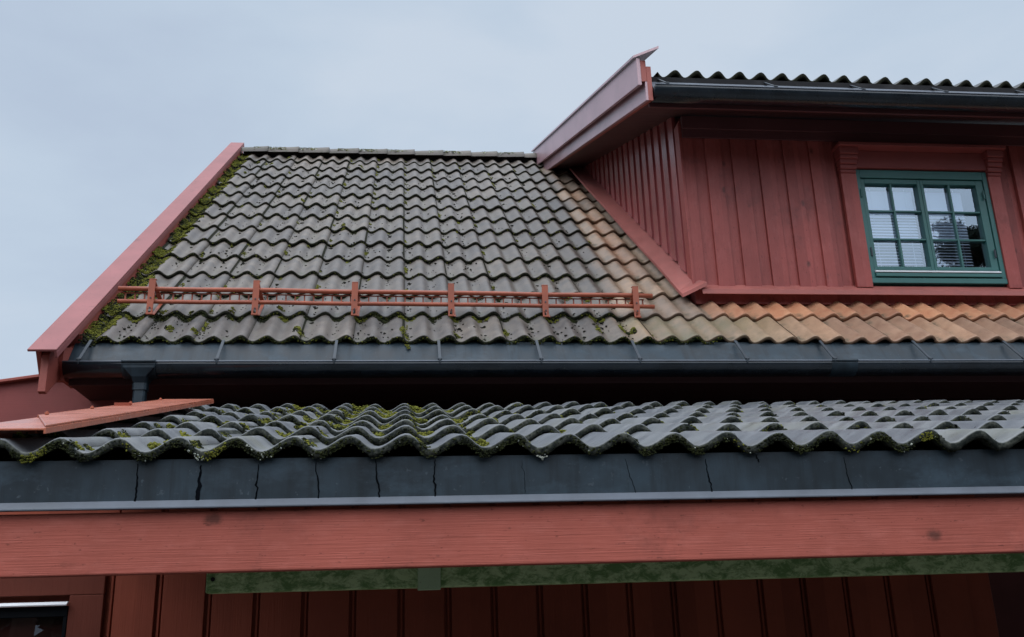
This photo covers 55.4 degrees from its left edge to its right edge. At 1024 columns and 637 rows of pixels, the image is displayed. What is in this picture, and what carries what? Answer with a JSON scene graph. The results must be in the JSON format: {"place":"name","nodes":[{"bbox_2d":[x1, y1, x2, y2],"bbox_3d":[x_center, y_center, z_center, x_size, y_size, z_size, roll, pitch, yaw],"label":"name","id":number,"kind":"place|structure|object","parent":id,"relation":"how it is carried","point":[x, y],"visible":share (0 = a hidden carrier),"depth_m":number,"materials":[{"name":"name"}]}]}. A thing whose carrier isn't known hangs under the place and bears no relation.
{"place":"outdoors","nodes":[
{"label":"outdoors","id":0,"kind":"place"},
{"bbox_2d":[0,0,1023,378],"label":"sky","id":1,"kind":"structure","parent":0,"point":[110,110],"materials":[{"name":"blue"}]},
{"label":"ground","id":2,"kind":"structure","parent":0,"visible":0},
{"bbox_2d":[0,374,152,421],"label":"annex","id":3,"kind":"object","parent":2,"relation":"on","point":[21,397],"visible":0.16,"depth_m":5.74,"materials":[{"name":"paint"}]},
{"bbox_2d":[0,398,1023,636],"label":"lean to","id":4,"kind":"object","parent":2,"relation":"on","point":[833,538],"visible":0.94,"depth_m":2.78,"materials":[{"name":"red wood"}]},
{"bbox_2d":[0,601,68,636],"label":"window","id":5,"kind":"structure","parent":4,"relation":"in","point":[49,619],"depth_m":3.57,"materials":[{"name":"black glass"}]},
{"bbox_2d":[62,413,935,461],"bbox_3d":[0.676,0.434,4.143,4.458,0.785,2.709,0,-18,-6],"label":"lichen","id":6,"kind":"object","parent":4,"relation":"on","point":[541,457],"visible":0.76,"depth_m":2.60},
{"bbox_2d":[4,401,1016,463],"bbox_3d":[0.532,0.426,4.048,4.327,0.736,2.555,0,-18,-6],"label":"moss","id":7,"kind":"object","parent":4,"relation":"on","point":[480,442],"visible":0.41,"depth_m":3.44,"materials":[{"name":"green plant"}]},
{"bbox_2d":[27,46,1023,636],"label":"house","id":8,"kind":"structure","parent":2,"relation":"on","point":[769,232],"depth_m":6.85,"materials":[{"name":"wood"}]},
{"bbox_2d":[132,382,148,402],"bbox_3d":[-1.998,1.803,4.903,0.074,3.034,0.074,0,-18,-6],"label":"downpipe","id":9,"kind":"object","parent":8,"relation":"attached to","point":[140,390],"visible":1,"depth_m":5.33,"materials":[{"name":"black metal"}]},
{"bbox_2d":[118,161,633,340],"bbox_3d":[-1.092,-0.800,8.286,3.228,3.380,4.388,0,-18,-6],"label":"debris","id":10,"kind":"object","parent":8,"relation":"on","point":[409,283],"visible":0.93,"depth_m":7.11,"materials":[{"name":"plant"}]},
{"bbox_2d":[256,146,509,327],"bbox_3d":[-1.122,-0.933,8.544,3.043,3.559,4.520,0,-18,-6],"label":"lichen","id":11,"kind":"object","parent":8,"relation":"on","point":[369,150],"visible":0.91,"depth_m":11.05},
{"bbox_2d":[117,279,654,317],"bbox_3d":[-0.749,-0.090,6.185,3.326,0.246,0.254,0,-18,-6],"label":"snow guard","id":12,"kind":"object","parent":8,"relation":"attached to","point":[355,303],"visible":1,"depth_m":6.08,"materials":[{"name":"paint"}]},
{"bbox_2d":[78,146,723,348],"bbox_3d":[-0.906,-0.861,8.492,3.772,3.742,4.752,0,-18,-6],"label":"moss","id":13,"kind":"object","parent":8,"relation":"on","point":[157,252],"visible":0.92,"depth_m":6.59,"materials":[{"name":"green plant"}]},
{"bbox_2d":[62,340,1023,384],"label":"gutter","id":14,"kind":"object","parent":8,"relation":"attached to","point":[147,371],"visible":0.99,"depth_m":5.58,"materials":[{"name":"metal"}]},
{"bbox_2d":[651,79,1023,112],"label":"gutter","id":15,"kind":"object","parent":8,"relation":"attached to","point":[772,95],"visible":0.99,"depth_m":6.54,"materials":[{"name":"metal"}]},
{"bbox_2d":[855,170,1007,286],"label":"window","id":16,"kind":"structure","parent":8,"relation":"in","point":[951,239],"depth_m":7.03,"materials":[{"name":"green paint"}]}
]}

